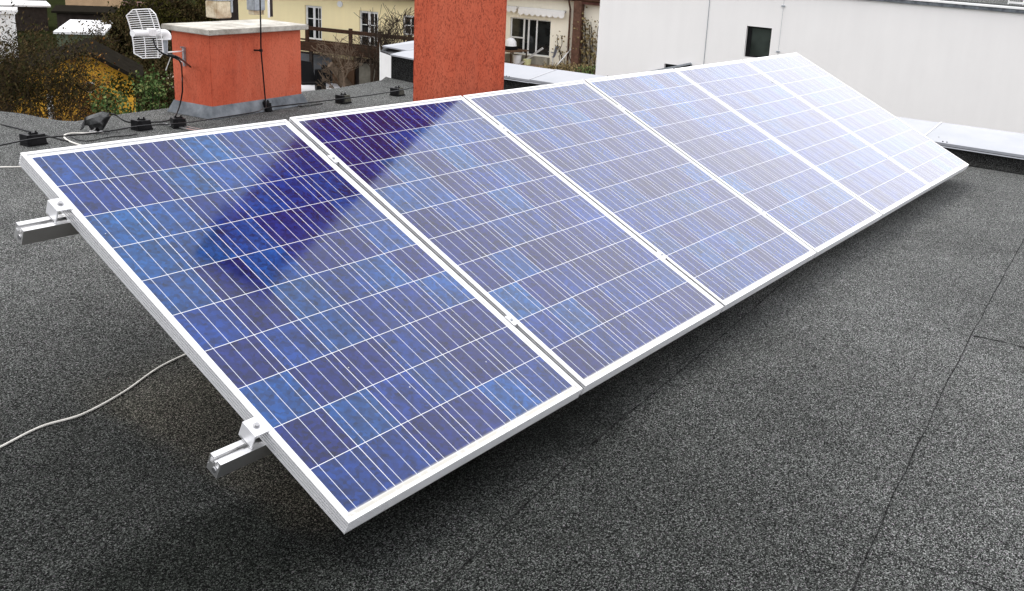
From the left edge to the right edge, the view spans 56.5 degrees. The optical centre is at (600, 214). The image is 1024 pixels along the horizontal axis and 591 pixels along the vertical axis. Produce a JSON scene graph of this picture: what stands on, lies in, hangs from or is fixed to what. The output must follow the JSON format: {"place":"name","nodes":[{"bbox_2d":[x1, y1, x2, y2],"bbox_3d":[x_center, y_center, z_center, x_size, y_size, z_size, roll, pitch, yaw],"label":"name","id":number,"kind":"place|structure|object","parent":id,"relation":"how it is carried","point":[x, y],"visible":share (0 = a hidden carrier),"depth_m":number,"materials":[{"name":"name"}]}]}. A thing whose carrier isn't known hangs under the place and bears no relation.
{"place":"outdoors","nodes":[
{"label":"outdoors","id":0,"kind":"place"},
{"bbox_2d":[0,7,17,62],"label":"white chimney block","id":1,"kind":"structure","parent":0,"point":[3,10],"depth_m":33.61,"materials":[{"name":"paint"}]},
{"bbox_2d":[0,0,50,30],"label":"long dark barn","id":2,"kind":"structure","parent":0,"point":[36,11],"depth_m":67.96,"materials":[{"name":"brown wood"}]},
{"bbox_2d":[5,38,143,120],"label":"ochre house","id":3,"kind":"structure","parent":0,"point":[123,64],"depth_m":29.39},
{"bbox_2d":[65,0,122,7],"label":"peach building","id":4,"kind":"structure","parent":0,"point":[93,2],"depth_m":64.25,"materials":[{"name":"beige paint"}]},
{"bbox_2d":[17,0,219,106],"bbox_3d":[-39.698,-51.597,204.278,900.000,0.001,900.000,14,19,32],"label":"ground","id":5,"kind":"structure","parent":0,"point":[52,22],"depth_m":70.49,"materials":[{"name":"green plant"}]},
{"bbox_2d":[0,25,74,117],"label":"bare tree","id":6,"kind":"object","parent":5,"relation":"on","point":[32,75],"visible":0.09,"depth_m":22.93,"materials":[{"name":"brown plant"}]},
{"bbox_2d":[0,0,115,120],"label":"bare tree","id":7,"kind":"object","parent":5,"relation":"on","point":[10,89],"visible":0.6,"depth_m":20.31,"materials":[{"name":"plant"}]},
{"bbox_2d":[3,16,139,110],"bbox_3d":[-19.386,-4.655,34.218,5.240,4.980,5.057,-8,20,-37],"label":"bare tree","id":8,"kind":"object","parent":5,"relation":"on","point":[107,42],"visible":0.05,"depth_m":34.04,"materials":[{"name":"brown plant"}]},
{"bbox_2d":[53,19,111,48],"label":"white flat roof shed","id":9,"kind":"structure","parent":5,"relation":"on","point":[70,25],"depth_m":40.83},
{"bbox_2d":[51,5,117,26],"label":"garden store","id":10,"kind":"structure","parent":5,"relation":"on","point":[65,13],"depth_m":57.39,"materials":[{"name":"fabric"}]},
{"bbox_2d":[42,58,130,120],"bbox_3d":[-12.887,-1.270,23.221,1.867,5.295,3.028,14,19,32],"label":"autumn tree","id":11,"kind":"object","parent":5,"relation":"on","point":[100,98],"visible":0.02,"depth_m":22.89,"materials":[{"name":"orange plant"}]},
{"bbox_2d":[66,37,133,118],"bbox_3d":[-13.506,-1.909,25.035,2.377,5.463,2.631,14,19,32],"label":"autumn tree","id":12,"kind":"object","parent":5,"relation":"on","point":[90,58],"visible":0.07,"depth_m":24.76,"materials":[{"name":"orange plant"}]},
{"bbox_2d":[79,73,130,116],"bbox_3d":[-9.021,0.262,17.620,1.340,5.848,1.315,-5,18,-30],"label":"green shrub","id":13,"kind":"object","parent":5,"relation":"on","point":[105,99],"visible":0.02,"depth_m":16.96,"materials":[{"name":"green plant"}]},
{"bbox_2d":[83,67,161,113],"bbox_3d":[-9.633,-0.234,19.490,1.904,5.706,1.684,14,19,32],"label":"green shrub","id":14,"kind":"object","parent":5,"relation":"on","point":[120,86],"visible":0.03,"depth_m":18.76,"materials":[{"name":"green plant"}]},
{"bbox_2d":[94,9,172,68],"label":"leafy tree","id":15,"kind":"object","parent":5,"relation":"on","point":[120,27],"visible":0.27,"depth_m":43.56,"materials":[{"name":"green plant"}]},
{"bbox_2d":[106,62,173,114],"bbox_3d":[-9.041,-0.072,18.748,1.596,5.874,1.555,14,19,32],"label":"green shrub","id":16,"kind":"object","parent":5,"relation":"on","point":[147,88],"visible":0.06,"depth_m":18.09,"materials":[{"name":"green plant"}]},
{"bbox_2d":[114,34,174,111],"bbox_3d":[-18.660,-4.743,38.041,5.895,5.234,5.408,14,19,32],"label":"dark shrub","id":17,"kind":"object","parent":5,"relation":"on","point":[159,69],"visible":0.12,"depth_m":37.91,"materials":[{"name":"green plant"}]},
{"bbox_2d":[107,0,186,63],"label":"leafy tree","id":18,"kind":"object","parent":5,"relation":"on","point":[164,16],"visible":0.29,"depth_m":54.55,"materials":[{"name":"green plant"}]},
{"bbox_2d":[137,69,167,108],"bbox_3d":[-9.106,-0.252,19.803,2.028,5.641,1.781,14,19,32],"label":"green shrub","id":19,"kind":"object","parent":5,"relation":"on","point":[158,102],"depth_m":19.13,"materials":[{"name":"green plant"}]},
{"bbox_2d":[145,0,208,22],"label":"leafy tree","id":20,"kind":"object","parent":5,"relation":"on","point":[190,13],"visible":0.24,"depth_m":59.08,"materials":[{"name":"green plant"}]},
{"bbox_2d":[193,0,218,21],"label":"leafy tree","id":21,"kind":"object","parent":5,"relation":"on","point":[201,2],"visible":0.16,"depth_m":67.29,"materials":[{"name":"green plant"}]},
{"bbox_2d":[220,0,238,20],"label":"brown shed","id":22,"kind":"structure","parent":5,"relation":"on","point":[235,14],"depth_m":55.13,"materials":[{"name":"wood"}]},
{"bbox_2d":[238,0,413,84],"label":"yellow house","id":23,"kind":"structure","parent":5,"relation":"on","point":[326,20],"depth_m":53.24,"materials":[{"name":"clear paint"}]},
{"bbox_2d":[247,0,264,14],"bbox_3d":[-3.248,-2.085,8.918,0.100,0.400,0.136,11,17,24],"label":"window","id":24,"kind":"structure","parent":23,"relation":"in","point":[253,7],"depth_m":8.91,"materials":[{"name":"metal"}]},
{"bbox_2d":[270,0,272,16],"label":"vent post","id":25,"kind":"object","parent":23,"relation":"in","point":[271,8],"visible":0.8,"depth_m":8.84,"materials":[{"name":"white metal"}]},
{"bbox_2d":[306,5,321,39],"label":"window","id":26,"kind":"structure","parent":23,"relation":"in","point":[313,14],"depth_m":53.85,"materials":[{"name":"white glass"}]},
{"bbox_2d":[332,58,354,84],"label":"brown door","id":27,"kind":"structure","parent":23,"relation":"in","point":[351,75],"depth_m":53.74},
{"bbox_2d":[360,10,377,45],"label":"window","id":28,"kind":"structure","parent":23,"relation":"in","point":[363,25],"depth_m":52.84,"materials":[{"name":"white glass"}]},
{"bbox_2d":[403,15,413,35],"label":"window","id":29,"kind":"structure","parent":23,"relation":"in","point":[412,20],"depth_m":52.06,"materials":[{"name":"black glass"}]},
{"bbox_2d":[311,33,367,88],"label":"leafless tree","id":30,"kind":"object","parent":5,"relation":"on","point":[334,58],"visible":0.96,"depth_m":48.97,"materials":[{"name":"brown plant"}]},
{"bbox_2d":[343,4,413,81],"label":"leafless tree","id":31,"kind":"object","parent":5,"relation":"on","point":[376,65],"visible":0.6,"depth_m":48.56,"materials":[{"name":"brown plant"}]},
{"bbox_2d":[366,4,413,60],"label":"leafless tree","id":32,"kind":"object","parent":5,"relation":"on","point":[404,37],"visible":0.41,"depth_m":47.06,"materials":[{"name":"brown plant"}]},
{"bbox_2d":[505,61,549,66],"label":"terrace","id":33,"kind":"structure","parent":5,"relation":"on","point":[534,65],"depth_m":55.02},
{"bbox_2d":[505,49,528,62],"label":"side table","id":34,"kind":"object","parent":33,"relation":"on","point":[517,50],"visible":0.46,"depth_m":54.61,"materials":[{"name":"brown wood"}]},
{"bbox_2d":[505,46,517,49],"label":"box","id":35,"kind":"object","parent":34,"relation":"on","point":[511,48],"visible":0.77,"depth_m":54.69,"materials":[{"name":"black plastic"}]},
{"bbox_2d":[505,37,516,46],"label":"grill lid","id":36,"kind":"object","parent":35,"relation":"on","point":[510,41],"visible":0.94,"depth_m":54.62,"materials":[{"name":"white metal"}]},
{"bbox_2d":[513,54,521,63],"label":"bucket","id":37,"kind":"object","parent":33,"relation":"on","point":[516,58],"visible":0.96,"depth_m":55.02,"materials":[{"name":"white plastic"}]},
{"bbox_2d":[523,59,530,64],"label":"bucket","id":38,"kind":"object","parent":33,"relation":"on","point":[527,62],"visible":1,"depth_m":54.79,"materials":[{"name":"yellow plastic"}]},
{"bbox_2d":[519,47,542,64],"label":"step ladder","id":39,"kind":"object","parent":33,"relation":"on","point":[533,54],"visible":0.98,"depth_m":54.78,"materials":[{"name":"metal"}]},
{"bbox_2d":[548,46,558,64],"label":"garden chair","id":40,"kind":"object","parent":33,"relation":"on","point":[554,52],"visible":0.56,"depth_m":55.19,"materials":[{"name":"grey plastic"}]},
{"bbox_2d":[543,61,576,69],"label":"dry shrub","id":41,"kind":"object","parent":33,"relation":"on","point":[559,66],"visible":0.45,"depth_m":51.56,"materials":[{"name":"brown plant"}]},
{"bbox_2d":[555,62,583,71],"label":"dry shrub","id":42,"kind":"object","parent":33,"relation":"on","point":[570,68],"visible":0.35,"depth_m":51.27,"materials":[{"name":"brown plant"}]},
{"bbox_2d":[565,63,595,74],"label":"dry shrub","id":43,"kind":"object","parent":33,"relation":"on","point":[573,70],"visible":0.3,"depth_m":50.66,"materials":[{"name":"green plant"}]},
{"bbox_2d":[574,64,595,74],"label":"dry shrub","id":44,"kind":"object","parent":33,"relation":"on","point":[586,71],"visible":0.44,"depth_m":50.11,"materials":[{"name":"green plant"}]},
{"bbox_2d":[505,0,599,67],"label":"cream house","id":45,"kind":"structure","parent":5,"relation":"on","point":[532,34],"depth_m":55.03,"materials":[{"name":"beige paint"}]},
{"bbox_2d":[507,5,518,12],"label":"awning","id":46,"kind":"object","parent":45,"relation":"attached to","point":[512,8],"visible":0.54,"depth_m":55.14,"materials":[{"name":"white fabric"}]},
{"bbox_2d":[511,17,550,56],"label":"sliding door","id":47,"kind":"structure","parent":45,"relation":"in","point":[532,35],"depth_m":55.66,"materials":[{"name":"white glass"}]},
{"bbox_2d":[518,7,565,18],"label":"awning","id":48,"kind":"object","parent":45,"relation":"attached to","point":[541,12],"visible":1,"depth_m":54.58,"materials":[{"name":"white fabric"}]},
{"bbox_2d":[552,31,570,64],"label":"climbing vine","id":49,"kind":"object","parent":45,"relation":"attached to","point":[559,48],"visible":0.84,"depth_m":54.77,"materials":[{"name":"green plant"}]},
{"bbox_2d":[572,6,598,70],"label":"climbing vine","id":50,"kind":"object","parent":45,"relation":"attached to","point":[584,56],"visible":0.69,"depth_m":54.09,"materials":[{"name":"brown plant"}]},
{"bbox_2d":[595,0,1023,133],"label":"white building","id":51,"kind":"structure","parent":5,"relation":"on","point":[959,62],"depth_m":26.28,"materials":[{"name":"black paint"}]},
{"bbox_2d":[745,26,771,57],"bbox_3d":[4.663,-5.056,27.856,0.764,0.896,0.056,12,18,26],"label":"window","id":52,"kind":"structure","parent":51,"relation":"in","point":[758,38],"depth_m":27.87,"materials":[{"name":"black glass"}]},
{"bbox_2d":[1008,0,1023,4],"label":"rooftop panel frame","id":53,"kind":"object","parent":51,"relation":"on","point":[1009,1],"visible":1,"depth_m":24.72,"materials":[{"name":"white paint"}]},
{"bbox_2d":[301,60,325,89],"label":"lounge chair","id":54,"kind":"object","parent":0,"point":[308,77],"visible":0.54,"depth_m":51.18,"materials":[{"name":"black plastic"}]},
{"bbox_2d":[301,83,342,91],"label":"pavement","id":55,"kind":"structure","parent":0,"point":[307,87],"depth_m":52.55,"materials":[{"name":"concrete"}]},
{"bbox_2d":[328,62,351,85],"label":"log post","id":56,"kind":"object","parent":55,"relation":"on","point":[348,82],"visible":0.46,"depth_m":52.69,"materials":[{"name":"grey wood"}]},
{"bbox_3d":[-0.521,4.872,1.917,13.500,6.640,15.700,14,19,32],"label":"building","id":57,"kind":"object","parent":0,"visible":0},
{"bbox_2d":[0,77,1023,590],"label":"roof surface","id":58,"kind":"object","parent":57,"relation":"on","point":[846,415],"visible":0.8,"depth_m":3.01,"materials":[{"name":"grey asphalt"}]},
{"bbox_2d":[0,166,20,167],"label":"cable","id":59,"kind":"object","parent":58,"relation":"on","point":[9,166],"visible":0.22,"depth_m":5.83,"materials":[{"name":"white plastic"}]},
{"bbox_2d":[19,130,48,146],"bbox_3d":[-3.855,-0.521,6.439,0.102,0.094,0.142,12,18,27],"label":"wire holder","id":60,"kind":"object","parent":58,"relation":"on","point":[30,135],"visible":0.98,"depth_m":6.41,"materials":[{"name":"black plastic"}]},
{"bbox_2d":[3,124,78,143],"bbox_3d":[-3.943,-0.560,6.714,1.002,0.010,0.027,13,18,28],"label":"cable","id":61,"kind":"object","parent":58,"relation":"on","point":[31,131],"visible":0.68,"depth_m":6.81,"materials":[{"name":"black rubber"}]},
{"bbox_2d":[63,132,91,144],"bbox_3d":[-3.670,-0.525,6.654,0.239,0.012,0.522,-1,16,-17],"label":"cable","id":62,"kind":"object","parent":58,"relation":"on","point":[65,138],"visible":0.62,"depth_m":6.80,"materials":[{"name":"white plastic"}]},
{"bbox_2d":[0,354,185,447],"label":"cable","id":63,"kind":"object","parent":58,"relation":"on","point":[78,415],"visible":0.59,"depth_m":3.06,"materials":[{"name":"white plastic"}]},
{"bbox_2d":[80,112,110,131],"bbox_3d":[-3.693,-0.676,6.918,0.185,0.150,0.191,14,19,32],"label":"cable hood","id":64,"kind":"object","parent":58,"relation":"on","point":[98,121],"visible":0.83,"depth_m":6.89,"materials":[{"name":"grey plastic"}]},
{"bbox_2d":[70,134,136,140],"bbox_3d":[-3.540,-0.545,6.758,0.429,0.007,0.181,-5,18,-29],"label":"cable","id":65,"kind":"object","parent":58,"relation":"on","point":[102,138],"visible":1,"depth_m":6.74,"materials":[{"name":"black rubber"}]},
{"bbox_2d":[131,117,152,130],"bbox_3d":[-3.447,-0.684,7.114,0.102,0.094,0.121,13,18,29],"label":"wire holder","id":66,"kind":"object","parent":58,"relation":"on","point":[139,121],"visible":0.94,"depth_m":7.08,"materials":[{"name":"black plastic"}]},
{"bbox_2d":[170,115,186,128],"bbox_3d":[-3.239,-0.714,7.270,0.103,0.094,0.102,-9,20,-38],"label":"wire holder","id":67,"kind":"object","parent":58,"relation":"on","point":[175,119],"visible":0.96,"depth_m":7.24,"materials":[{"name":"black plastic"}]},
{"bbox_2d":[168,125,202,130],"bbox_3d":[-3.178,-0.663,7.237,0.411,0.014,0.053,12,18,26],"label":"metal strip","id":68,"kind":"object","parent":58,"relation":"on","point":[190,128],"visible":0.36,"depth_m":7.21,"materials":[{"name":"metal"}]},
{"bbox_2d":[0,87,412,145],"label":"lightning wire","id":69,"kind":"object","parent":58,"relation":"on","point":[191,121],"visible":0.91,"depth_m":7.07,"materials":[{"name":"black metal"}]},
{"bbox_2d":[161,19,322,119],"bbox_3d":[-3.044,-1.276,8.162,0.590,0.714,1.220,11,17,24],"label":"chimney","id":70,"kind":"object","parent":58,"relation":"on","point":[222,76],"visible":0.99,"depth_m":7.82,"materials":[{"name":"paint"}]},
{"bbox_2d":[109,38,182,122],"bbox_3d":[-3.432,-1.012,7.115,0.545,0.714,1.132,-3,17,-23],"label":"antenna cable","id":71,"kind":"object","parent":70,"relation":"attached to","point":[181,92],"visible":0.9,"depth_m":7.19,"materials":[{"name":"black rubber"}]},
{"bbox_2d":[126,8,185,69],"bbox_3d":[-3.331,-1.311,7.122,0.301,0.521,1.035,0,16,-14],"label":"grid antenna","id":72,"kind":"object","parent":70,"relation":"attached to","point":[165,34],"visible":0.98,"depth_m":6.82,"materials":[{"name":"white metal"}]},
{"bbox_2d":[168,53,190,67],"bbox_3d":[-3.156,-1.151,7.143,0.081,0.234,1.037,-1,16,-17],"label":"cable stub","id":73,"kind":"object","parent":70,"relation":"attached to","point":[182,60],"visible":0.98,"depth_m":6.77,"materials":[{"name":"black rubber"}]},
{"bbox_2d":[205,0,232,18],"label":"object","id":74,"kind":"object","parent":70,"relation":"on","point":[217,9],"visible":1,"depth_m":8.36,"materials":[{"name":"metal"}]},
{"bbox_2d":[254,0,266,109],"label":"lightning rod","id":75,"kind":"object","parent":70,"relation":"attached to","point":[260,50],"visible":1,"depth_m":7.94,"materials":[{"name":"black metal"}]},
{"bbox_2d":[267,0,269,17],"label":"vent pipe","id":76,"kind":"object","parent":70,"relation":"on","point":[268,3],"visible":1,"depth_m":8.72,"materials":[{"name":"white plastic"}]},
{"bbox_2d":[262,100,272,111],"bbox_3d":[-2.874,-0.934,8.140,0.102,0.094,0.064,13,18,29],"label":"wire holder","id":77,"kind":"object","parent":58,"relation":"on","point":[268,104],"visible":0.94,"depth_m":8.11,"materials":[{"name":"black plastic"}]},
{"bbox_2d":[335,92,351,103],"bbox_3d":[-2.382,-1.079,8.773,0.102,0.094,0.120,13,18,29],"label":"wire holder","id":78,"kind":"object","parent":58,"relation":"on","point":[343,101],"visible":0.99,"depth_m":8.74,"materials":[{"name":"plastic"}]},
{"bbox_2d":[380,41,413,82],"bbox_3d":[-2.133,-1.374,10.867,0.913,1.159,2.180,1,16,-9],"label":"parapet corner","id":79,"kind":"object","parent":58,"relation":"attached to","point":[396,64],"visible":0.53,"depth_m":10.44,"materials":[{"name":"white paint"}]},
{"bbox_2d":[389,86,404,95],"bbox_3d":[-2.011,-1.225,9.378,0.102,0.094,0.120,12,18,25],"label":"wire holder","id":80,"kind":"object","parent":58,"relation":"on","point":[399,93],"visible":0.98,"depth_m":9.34,"materials":[{"name":"plastic"}]},
{"bbox_2d":[413,0,506,101],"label":"tall chimney","id":81,"kind":"object","parent":58,"relation":"on","point":[459,47],"depth_m":5.15,"materials":[{"name":"concrete"}]},
{"bbox_2d":[504,63,1023,174],"bbox_3d":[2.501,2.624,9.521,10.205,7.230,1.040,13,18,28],"label":"parapet","id":82,"kind":"structure","parent":58,"relation":"on","point":[992,149],"depth_m":8.20,"materials":[{"name":"metal"}]},
{"bbox_3d":[-0.945,0.281,3.219,1.376,0.687,0.100,14,19,32],"label":"support triangle","id":83,"kind":"object","parent":58,"relation":"on","visible":0},
{"bbox_2d":[14,214,79,244],"bbox_3d":[0.044,-0.521,5.228,0.045,0.052,6.154,39,30,22],"label":"mounting rail","id":84,"kind":"object","parent":83,"relation":"on","point":[36,230],"visible":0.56,"depth_m":2.80,"materials":[{"name":"metal"}]},
{"bbox_2d":[46,197,73,223],"bbox_3d":[-1.615,-0.015,2.831,0.058,0.056,0.050,39,30,22],"label":"end clamp","id":85,"kind":"object","parent":84,"relation":"on","point":[54,207],"visible":1,"depth_m":2.81,"materials":[{"name":"metal"}]},
{"bbox_2d":[19,119,582,533],"bbox_3d":[-0.939,0.209,3.045,1.638,0.044,0.993,39,30,22],"label":"solar panel","id":86,"kind":"object","parent":84,"relation":"on","point":[357,349],"visible":1,"depth_m":2.93,"materials":[{"name":"glass"}]},
{"bbox_2d":[327,155,339,164],"bbox_3d":[-1.030,-0.203,3.641,0.048,0.038,0.023,39,30,22],"label":"clamp","id":87,"kind":"object","parent":84,"relation":"attached to","point":[332,158],"visible":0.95,"depth_m":3.63,"materials":[{"name":"metal"}]},
{"bbox_2d":[288,96,723,394],"bbox_3d":[-0.367,0.017,3.855,1.638,0.045,0.993,39,30,22],"label":"solar panel","id":88,"kind":"object","parent":84,"relation":"on","point":[584,292],"visible":0.93,"depth_m":3.76,"materials":[{"name":"blue glass"}]},
{"bbox_2d":[463,80,815,312],"bbox_3d":[0.203,-0.174,4.667,1.638,0.044,0.993,39,30,22],"label":"solar panel","id":89,"kind":"object","parent":84,"relation":"on","point":[722,244],"visible":0.93,"depth_m":4.59,"materials":[{"name":"blue glass"}]},
{"bbox_2d":[743,53,968,190],"bbox_3d":[1.917,-0.744,7.103,1.638,0.044,0.993,39,30,22],"label":"solar panel","id":90,"kind":"object","parent":84,"relation":"on","point":[931,163],"visible":0.94,"depth_m":7.05,"materials":[{"name":"white glass"}]},
{"bbox_2d":[206,436,271,478],"bbox_3d":[0.761,0.057,4.859,0.045,0.052,6.154,39,30,22],"label":"mounting rail","id":91,"kind":"object","parent":83,"relation":"on","point":[230,458],"visible":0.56,"depth_m":2.42,"materials":[{"name":"metal"}]},
{"bbox_2d":[239,415,271,448],"bbox_3d":[-0.897,0.563,2.462,0.058,0.056,0.050,39,30,22],"label":"end clamp","id":92,"kind":"object","parent":91,"relation":"on","point":[251,429],"visible":1,"depth_m":2.45,"materials":[{"name":"metal"}]},
{"bbox_2d":[505,315,517,326],"bbox_3d":[-0.312,0.375,3.271,0.048,0.038,0.023,39,30,22],"label":"clamp","id":93,"kind":"object","parent":91,"relation":"attached to","point":[511,320],"visible":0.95,"depth_m":3.26,"materials":[{"name":"metal"}]},
{"bbox_2d":[657,251,666,259],"bbox_3d":[0.259,0.185,4.083,0.048,0.038,0.023,39,30,22],"label":"clamp","id":94,"kind":"object","parent":91,"relation":"attached to","point":[661,254],"visible":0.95,"depth_m":4.07,"materials":[{"name":"metal"}]},
{"bbox_2d":[585,69,881,257],"bbox_3d":[0.775,-0.363,5.479,1.638,0.045,0.993,39,30,22],"label":"solar panel","id":95,"kind":"object","parent":91,"relation":"on","point":[818,212],"visible":0.89,"depth_m":5.42,"materials":[{"name":"blue glass"}]},
{"bbox_2d":[674,60,930,219],"bbox_3d":[1.345,-0.553,6.291,1.638,0.046,0.993,39,30,22],"label":"solar panel","id":96,"kind":"object","parent":91,"relation":"attached to","point":[869,175],"visible":0.94,"depth_m":6.24,"materials":[{"name":"blue glass"}]}
]}

